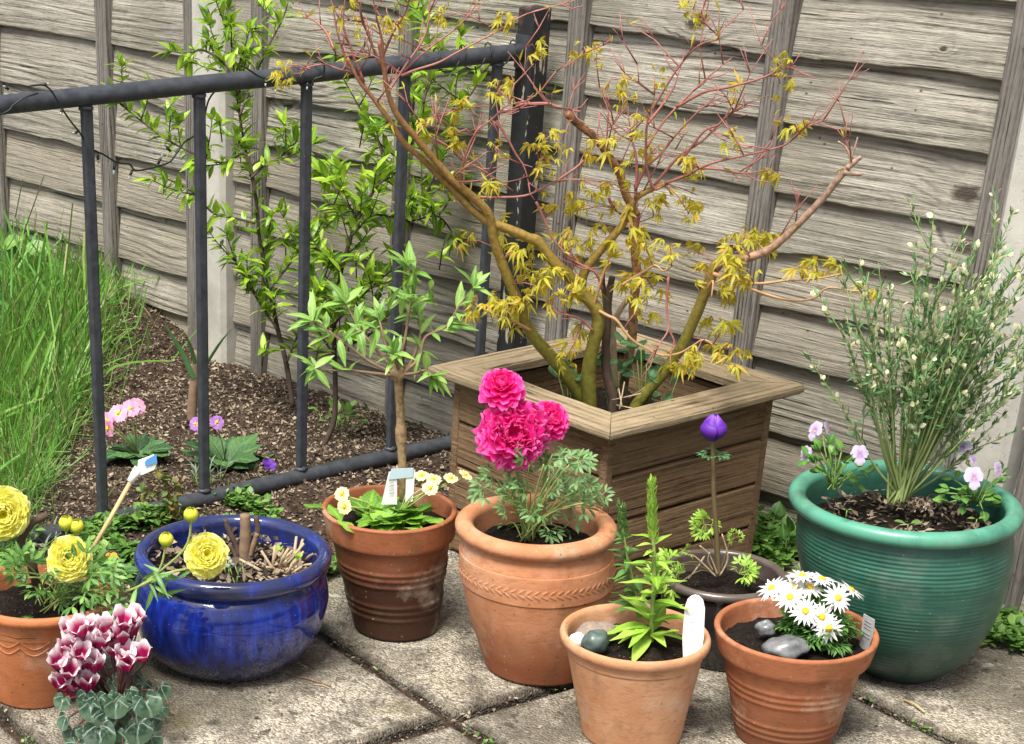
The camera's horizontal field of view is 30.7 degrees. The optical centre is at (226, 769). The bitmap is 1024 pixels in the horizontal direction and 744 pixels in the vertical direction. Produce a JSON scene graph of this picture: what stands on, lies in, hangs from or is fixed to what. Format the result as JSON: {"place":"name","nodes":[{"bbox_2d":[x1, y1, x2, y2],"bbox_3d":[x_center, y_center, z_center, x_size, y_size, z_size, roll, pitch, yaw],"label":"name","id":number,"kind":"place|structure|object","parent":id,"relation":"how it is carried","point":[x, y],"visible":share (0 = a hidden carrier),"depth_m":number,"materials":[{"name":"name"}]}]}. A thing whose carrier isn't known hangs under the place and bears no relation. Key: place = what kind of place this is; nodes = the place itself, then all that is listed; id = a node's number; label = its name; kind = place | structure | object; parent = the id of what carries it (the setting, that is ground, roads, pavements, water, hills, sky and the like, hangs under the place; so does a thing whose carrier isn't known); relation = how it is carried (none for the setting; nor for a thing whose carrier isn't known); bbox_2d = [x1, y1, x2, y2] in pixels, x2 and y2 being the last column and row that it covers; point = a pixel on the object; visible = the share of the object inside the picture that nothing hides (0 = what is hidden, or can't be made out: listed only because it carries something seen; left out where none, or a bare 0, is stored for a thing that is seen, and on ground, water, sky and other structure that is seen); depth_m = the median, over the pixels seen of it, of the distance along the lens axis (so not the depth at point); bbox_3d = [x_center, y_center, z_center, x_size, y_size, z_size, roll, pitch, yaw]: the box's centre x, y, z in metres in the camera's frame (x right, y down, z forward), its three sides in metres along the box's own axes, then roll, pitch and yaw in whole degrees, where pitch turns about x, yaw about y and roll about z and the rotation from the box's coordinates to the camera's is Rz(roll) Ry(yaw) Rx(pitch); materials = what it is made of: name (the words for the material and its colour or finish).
{"place":"outdoors","nodes":[
{"label":"outdoors","id":0,"kind":"place"},
{"bbox_2d":[0,549,1023,743],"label":"patio","id":1,"kind":"structure","parent":0,"point":[355,703],"depth_m":2.90,"materials":[{"name":"grey concrete"}]},
{"bbox_2d":[0,563,119,708],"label":"terracotta pot","id":2,"kind":"object","parent":1,"relation":"on","point":[26,667],"visible":0.42,"depth_m":2.83,"materials":[{"name":"orange terracotta"}]},
{"bbox_2d":[16,512,47,585],"bbox_3d":[-0.298,-0.341,2.826,0.053,0.112,0.027,-9,30,-15],"label":"woody stub","id":3,"kind":"object","parent":2,"relation":"in","point":[34,521],"visible":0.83,"depth_m":2.81,"materials":[{"name":"brown wood"}]},
{"bbox_2d":[0,485,229,620],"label":"yellow ranunculus","id":4,"kind":"object","parent":2,"relation":"in","point":[68,560],"visible":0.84,"depth_m":2.76,"materials":[{"name":"green plant"}]},
{"bbox_2d":[102,551,137,589],"bbox_3d":[-0.177,-0.326,2.905,0.077,0.066,0.100,-12,31,-21],"label":"viola","id":5,"kind":"object","parent":2,"relation":"in","point":[131,570],"visible":0.28,"depth_m":2.90,"materials":[{"name":"green plant"}]},
{"bbox_2d":[91,454,156,553],"bbox_3d":[-0.169,-0.414,2.847,0.129,0.150,0.029,-15,32,-25],"label":"plant tag","id":6,"kind":"object","parent":2,"relation":"in","point":[147,464],"visible":0.92,"depth_m":2.84,"materials":[{"name":"brown wood"}]},
{"bbox_2d":[46,601,170,743],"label":"cyclamen","id":7,"kind":"object","parent":1,"relation":"on","point":[104,703],"visible":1,"depth_m":2.70,"materials":[{"name":"multicoloured plant"}]},
{"bbox_2d":[133,515,331,683],"bbox_3d":[0.008,-0.274,3.003,0.326,0.195,0.322,0,29,0],"label":"glazed pot","id":8,"kind":"object","parent":1,"relation":"on","point":[213,631],"visible":0.8,"depth_m":2.89,"materials":[{"name":"ceramic"}]},
{"bbox_2d":[150,527,310,582],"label":"dry mulch","id":9,"kind":"object","parent":8,"relation":"on","point":[226,576],"visible":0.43,"depth_m":2.95,"materials":[{"name":"brown plant"}]},
{"bbox_2d":[218,556,248,582],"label":"tiny sprig","id":10,"kind":"object","parent":8,"relation":"in","point":[229,568],"visible":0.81,"depth_m":2.91,"materials":[{"name":"green plant"}]},
{"bbox_2d":[223,513,260,567],"bbox_3d":[0.026,-0.366,2.951,0.053,0.100,0.049,24,37,37],"label":"dead shrub stub","id":11,"kind":"object","parent":8,"relation":"in","point":[245,549],"visible":0.97,"depth_m":2.94,"materials":[{"name":"brown wood"}]},
{"bbox_2d":[239,536,312,581],"bbox_3d":[0.094,-0.336,2.937,0.147,0.054,0.098,-14,32,-24],"label":"dead perennial","id":12,"kind":"object","parent":8,"relation":"in","point":[286,558],"visible":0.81,"depth_m":2.94,"materials":[{"name":"beige plant"}]},
{"bbox_2d":[285,673,330,686],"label":"fallen twig","id":13,"kind":"object","parent":1,"relation":"on","point":[309,679],"visible":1,"depth_m":2.96,"materials":[{"name":"brown wood"}]},
{"bbox_2d":[321,484,456,641],"bbox_3d":[0.273,-0.346,3.108,0.227,0.216,0.227,0,29,0],"label":"terracotta pot","id":14,"kind":"object","parent":1,"relation":"on","point":[393,581],"visible":0.89,"depth_m":3.04,"materials":[{"name":"brown ceramic"}]},
{"bbox_2d":[304,470,471,532],"bbox_3d":[0.267,-0.449,3.018,0.276,0.093,0.159,0,29,0],"label":"primrose","id":15,"kind":"object","parent":14,"relation":"on","point":[375,514],"visible":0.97,"depth_m":3.01,"materials":[{"name":"green plant"}]},
{"bbox_2d":[287,241,492,501],"bbox_3d":[0.258,-0.632,2.952,0.328,0.418,0.200,0,29,0],"label":"standard willow","id":16,"kind":"object","parent":14,"relation":"on","point":[397,372],"visible":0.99,"depth_m":2.91,"materials":[{"name":"green plant"}]},
{"bbox_2d":[381,468,414,503],"bbox_3d":[0.283,-0.468,3.011,0.054,0.064,0.005,0,29,0],"label":"plant label","id":17,"kind":"object","parent":14,"relation":"in","point":[390,490],"visible":1,"depth_m":3.01,"materials":[{"name":"white plastic"}]},
{"bbox_2d":[455,494,617,686],"bbox_3d":[0.494,-0.287,2.958,0.260,0.254,0.256,0,29,0],"label":"terracotta urn","id":18,"kind":"object","parent":1,"relation":"on","point":[524,600],"visible":0.85,"depth_m":2.87,"materials":[{"name":"orange ceramic"}]},
{"bbox_2d":[466,368,614,543],"bbox_3d":[0.492,-0.477,2.852,0.235,0.302,0.176,0,29,0],"label":"pink ranunculus","id":19,"kind":"object","parent":18,"relation":"in","point":[515,431],"visible":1,"depth_m":2.82,"materials":[{"name":"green plant"}]},
{"bbox_2d":[428,327,804,602],"bbox_3d":[0.690,-0.552,3.338,0.469,0.351,0.470,-18,33,-29],"label":"square planter","id":20,"kind":"object","parent":1,"relation":"on","point":[664,442],"visible":0.59,"depth_m":3.21,"materials":[{"name":"brown wood"}]},
{"bbox_2d":[266,0,879,412],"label":"japanese maple","id":21,"kind":"object","parent":20,"relation":"on","point":[604,322],"visible":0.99,"depth_m":2.98,"materials":[{"name":"yellow plant"}]},
{"bbox_2d":[548,359,600,398],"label":"fern weed","id":22,"kind":"object","parent":20,"relation":"on","point":[554,372],"visible":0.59,"depth_m":3.25,"materials":[{"name":"green plant"}]},
{"bbox_2d":[597,348,634,406],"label":"fern weed","id":23,"kind":"object","parent":20,"relation":"in","point":[621,368],"visible":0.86,"depth_m":3.23,"materials":[{"name":"green plant"}]},
{"bbox_2d":[612,382,652,408],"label":"dry stalks","id":24,"kind":"object","parent":20,"relation":"in","point":[621,397],"visible":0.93,"depth_m":3.19,"materials":[{"name":"beige plant"}]},
{"bbox_2d":[613,330,661,405],"bbox_3d":[0.718,-0.672,3.194,0.095,0.188,0.050,17,33,28],"label":"fern weed","id":25,"kind":"object","parent":20,"relation":"on","point":[641,355],"visible":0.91,"depth_m":3.16,"materials":[{"name":"green plant"}]},
{"bbox_2d":[650,368,689,402],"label":"fern weed","id":26,"kind":"object","parent":20,"relation":"on","point":[668,396],"visible":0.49,"depth_m":3.23,"materials":[{"name":"green plant"}]},
{"bbox_2d":[560,603,710,743],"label":"terracotta pot","id":27,"kind":"object","parent":1,"relation":"on","point":[622,697],"visible":0.77,"depth_m":2.70,"materials":[{"name":"orange ceramic"}]},
{"bbox_2d":[569,632,583,647],"bbox_3d":[0.520,-0.191,2.706,0.026,0.026,0.021,0,29,0],"label":"pebble","id":28,"kind":"object","parent":27,"relation":"on","point":[576,637],"visible":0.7,"depth_m":2.70,"materials":[{"name":"white stone"}]},
{"bbox_2d":[581,629,609,653],"bbox_3d":[0.545,-0.190,2.697,0.038,0.034,0.036,-22,36,-34],"label":"pebble","id":29,"kind":"object","parent":27,"relation":"on","point":[596,641],"visible":0.93,"depth_m":2.69,"materials":[{"name":"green stone"}]},
{"bbox_2d":[575,621,616,641],"bbox_3d":[0.553,-0.205,2.737,0.063,0.035,0.052,0,29,0],"label":"pebble","id":30,"kind":"object","parent":27,"relation":"on","point":[584,628],"visible":0.53,"depth_m":2.72,"materials":[{"name":"beige stone"}]},
{"bbox_2d":[607,474,690,660],"bbox_3d":[0.610,-0.300,2.674,0.132,0.287,0.173,-15,32,-24],"label":"leafy spike","id":31,"kind":"object","parent":27,"relation":"on","point":[655,615],"visible":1,"depth_m":2.69,"materials":[{"name":"green plant"}]},
{"bbox_2d":[682,594,704,656],"bbox_3d":[0.684,-0.207,2.674,0.032,0.102,0.013,4,29,7],"label":"plant label","id":32,"kind":"object","parent":27,"relation":"in","point":[693,631],"visible":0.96,"depth_m":2.67,"materials":[{"name":"white plastic"}]},
{"bbox_2d":[659,549,787,671],"bbox_3d":[0.813,-0.261,3.018,0.214,0.146,0.210,0,29,0],"label":"glazed pot","id":33,"kind":"object","parent":1,"relation":"on","point":[717,595],"visible":0.43,"depth_m":3.00,"materials":[{"name":"black ceramic"}]},
{"bbox_2d":[643,414,760,600],"bbox_3d":[0.767,-0.420,2.917,0.196,0.298,0.101,0,29,0],"label":"purple anemone","id":34,"kind":"object","parent":33,"relation":"in","point":[713,428],"visible":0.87,"depth_m":2.95,"materials":[{"name":"green plant"}]},
{"bbox_2d":[714,597,878,743],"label":"terracotta pot","id":35,"kind":"object","parent":1,"relation":"on","point":[805,698],"visible":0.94,"depth_m":2.69,"materials":[{"name":"orange ceramic"}]},
{"bbox_2d":[754,619,775,636],"bbox_3d":[0.797,-0.209,2.702,0.031,0.026,0.025,0,29,0],"label":"pebble","id":36,"kind":"object","parent":35,"relation":"on","point":[764,628],"visible":1,"depth_m":2.69,"materials":[{"name":"grey stone"}]},
{"bbox_2d":[761,634,810,658],"bbox_3d":[0.815,-0.177,2.662,0.064,0.036,0.056,-9,30,-15],"label":"pebble","id":37,"kind":"object","parent":35,"relation":"on","point":[790,646],"visible":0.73,"depth_m":2.65,"materials":[{"name":"grey stone"}]},
{"bbox_2d":[758,570,865,657],"bbox_3d":[0.870,-0.234,2.689,0.154,0.108,0.133,-15,32,-25],"label":"daisy plant","id":38,"kind":"object","parent":35,"relation":"on","point":[817,616],"visible":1,"depth_m":2.66,"materials":[{"name":"white plant"}]},
{"bbox_2d":[859,614,874,649],"bbox_3d":[0.945,-0.201,2.695,0.004,0.054,0.026,-11,30,-18],"label":"plant label","id":39,"kind":"object","parent":35,"relation":"in","point":[868,624],"visible":0.98,"depth_m":2.69,"materials":[{"name":"grey plastic"}]},
{"bbox_2d":[788,460,1023,683],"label":"glazed pot","id":40,"kind":"object","parent":1,"relation":"on","point":[931,603],"visible":0.86,"depth_m":2.81,"materials":[{"name":"ceramic"}]},
{"bbox_2d":[797,420,877,490],"bbox_3d":[0.944,-0.480,2.827,0.100,0.110,0.139,18,34,30],"label":"viola","id":41,"kind":"object","parent":40,"relation":"in","point":[858,454],"visible":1,"depth_m":2.81,"materials":[{"name":"green plant"}]},
{"bbox_2d":[821,487,990,531],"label":"bark mulch","id":42,"kind":"object","parent":40,"relation":"on","point":[928,505],"visible":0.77,"depth_m":2.87,"materials":[{"name":"brown plant"}]},
{"bbox_2d":[895,520,921,530],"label":"seedling","id":43,"kind":"object","parent":42,"relation":"on","point":[913,521],"visible":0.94,"depth_m":2.76,"materials":[{"name":"green plant"}]},
{"bbox_2d":[967,516,985,526],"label":"seedling","id":44,"kind":"object","parent":42,"relation":"on","point":[981,517],"visible":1,"depth_m":2.75,"materials":[{"name":"green plant"}]},
{"bbox_2d":[799,184,1023,507],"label":"broom shrub","id":45,"kind":"object","parent":40,"relation":"in","point":[931,400],"visible":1,"depth_m":2.73,"materials":[{"name":"green plant"}]},
{"bbox_2d":[932,441,1010,522],"bbox_3d":[1.152,-0.438,2.811,0.123,0.113,0.098,0,29,0],"label":"viola","id":46,"kind":"object","parent":40,"relation":"in","point":[974,476],"visible":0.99,"depth_m":2.81,"materials":[{"name":"green plant"}]},
{"bbox_2d":[903,699,925,712],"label":"fallen twig","id":47,"kind":"object","parent":1,"relation":"on","point":[917,706],"visible":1,"depth_m":2.87,"materials":[{"name":"brown wood"}]},
{"bbox_2d":[0,295,1023,743],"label":"soil","id":48,"kind":"structure","parent":0,"point":[300,511],"depth_m":3.97,"materials":[{"name":"brown soil"}]},
{"bbox_2d":[0,234,47,263],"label":"dock plant","id":49,"kind":"object","parent":48,"relation":"on","point":[9,238],"visible":0.39,"depth_m":4.95,"materials":[{"name":"green plant"}]},
{"bbox_2d":[7,515,84,552],"bbox_3d":[-0.324,-0.413,3.353,0.172,0.078,0.172,24,37,37],"label":"silver sprig","id":50,"kind":"object","parent":48,"relation":"on","point":[47,539],"visible":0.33,"depth_m":3.33,"materials":[{"name":"grey plant"}]},
{"bbox_2d":[0,0,196,349],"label":"wooden fence","id":51,"kind":"object","parent":48,"relation":"on","point":[59,44],"visible":0.6,"depth_m":4.79,"materials":[{"name":"grey wood"}]},
{"bbox_2d":[0,175,196,560],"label":"grass","id":52,"kind":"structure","parent":48,"relation":"on","point":[45,365],"depth_m":4.28,"materials":[{"name":"green plant"}]},
{"bbox_2d":[27,257,63,275],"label":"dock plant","id":53,"kind":"object","parent":52,"relation":"on","point":[30,259],"visible":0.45,"depth_m":4.86,"materials":[{"name":"green plant"}]},
{"bbox_2d":[105,398,174,465],"bbox_3d":[-0.198,-0.706,3.824,0.159,0.138,0.178,-8,30,-14],"label":"primrose","id":54,"kind":"object","parent":48,"relation":"on","point":[144,445],"visible":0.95,"depth_m":3.82,"materials":[{"name":"green plant"}]},
{"bbox_2d":[136,467,184,530],"bbox_3d":[-0.115,-0.486,3.426,0.111,0.168,0.041,0,29,0],"label":"rose sprig","id":55,"kind":"object","parent":48,"relation":"on","point":[171,500],"visible":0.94,"depth_m":3.41,"materials":[{"name":"green plant"}]},
{"bbox_2d":[165,324,230,422],"bbox_3d":[-0.060,-0.876,4.031,0.144,0.235,0.064,0,29,0],"label":"bulb stalk","id":56,"kind":"object","parent":48,"relation":"on","point":[192,399],"visible":0.77,"depth_m":4.04,"materials":[{"name":"brown plant"}]},
{"bbox_2d":[183,454,236,485],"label":"silver sprig","id":57,"kind":"object","parent":48,"relation":"on","point":[196,473],"visible":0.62,"depth_m":3.69,"materials":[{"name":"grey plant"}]},
{"bbox_2d":[192,0,237,363],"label":"fence post","id":58,"kind":"object","parent":48,"relation":"on","point":[222,284],"visible":0.39,"depth_m":4.47,"materials":[{"name":"wood"}]},
{"bbox_2d":[100,0,351,407],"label":"leafy shrub","id":59,"kind":"object","parent":48,"relation":"on","point":[268,245],"visible":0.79,"depth_m":3.95,"materials":[{"name":"green plant"}]},
{"bbox_2d":[179,415,276,470],"bbox_3d":[0.015,-0.685,3.793,0.188,0.124,0.202,20,35,33],"label":"primrose","id":60,"kind":"object","parent":48,"relation":"on","point":[241,450],"visible":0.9,"depth_m":3.80,"materials":[{"name":"green plant"}]},
{"bbox_2d":[25,293,450,604],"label":"bark chips","id":61,"kind":"object","parent":48,"relation":"on","point":[374,424],"visible":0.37,"depth_m":4.05,"materials":[{"name":"brown bark wood chips"}]},
{"bbox_2d":[262,459,275,469],"bbox_3d":[0.087,-0.623,3.717,0.029,0.019,0.027,0,29,0],"label":"fallen petal","id":62,"kind":"object","parent":48,"relation":"on","point":[270,464],"visible":1,"depth_m":3.72,"materials":[{"name":"purple plant"}]},
{"bbox_2d":[0,5,550,551],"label":"railing","id":63,"kind":"object","parent":48,"relation":"on","point":[526,129],"visible":0.77,"depth_m":3.44,"materials":[{"name":"black metal"}]},
{"bbox_2d":[0,39,518,179],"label":"string lights","id":64,"kind":"object","parent":63,"relation":"hanging from","point":[103,154],"visible":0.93,"depth_m":3.20,"materials":[{"name":"green plastic"}]},
{"bbox_2d":[308,396,370,433],"bbox_3d":[0.265,-0.787,4.036,0.143,0.069,0.131,-21,35,-33],"label":"seedling clump","id":65,"kind":"object","parent":48,"relation":"on","point":[347,407],"visible":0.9,"depth_m":4.03,"materials":[{"name":"green plant"}]},
{"bbox_2d":[278,0,488,446],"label":"leafy shrub","id":66,"kind":"object","parent":48,"relation":"on","point":[362,206],"visible":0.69,"depth_m":3.73,"materials":[{"name":"green plant"}]},
{"bbox_2d":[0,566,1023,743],"bbox_3d":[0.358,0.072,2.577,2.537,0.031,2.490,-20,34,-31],"label":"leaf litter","id":67,"kind":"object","parent":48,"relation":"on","point":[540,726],"visible":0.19,"depth_m":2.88,"materials":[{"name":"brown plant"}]},
{"bbox_2d":[2,483,1023,743],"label":"weeds","id":68,"kind":"object","parent":48,"relation":"on","point":[1002,631],"visible":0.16,"depth_m":3.39,"materials":[{"name":"green plant"}]},
{"bbox_2d":[232,0,1023,539],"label":"wooden fence","id":69,"kind":"object","parent":48,"relation":"on","point":[932,98],"visible":0.42,"depth_m":3.38,"materials":[{"name":"grey wood"}]},
{"bbox_2d":[754,501,796,566],"bbox_3d":[1.043,-0.434,3.415,0.218,0.099,0.219,-16,32,-26],"label":"broad weed","id":70,"kind":"object","parent":48,"relation":"on","point":[787,531],"visible":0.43,"depth_m":3.42,"materials":[{"name":"green plant"}]},
{"bbox_2d":[954,103,1023,494],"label":"fence post","id":71,"kind":"object","parent":48,"relation":"on","point":[1007,451],"visible":0.23,"depth_m":3.02,"materials":[{"name":"wood"}]},
{"bbox_2d":[997,609,1023,647],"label":"broad weed","id":72,"kind":"object","parent":48,"relation":"on","point":[1011,617],"visible":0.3,"depth_m":3.11,"materials":[{"name":"green plant"}]},
{"bbox_2d":[1003,450,1023,614],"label":"wooden fence","id":73,"kind":"object","parent":48,"relation":"on","point":[1014,596],"visible":0.24,"depth_m":3.12,"materials":[{"name":"grey wood"}]}
]}

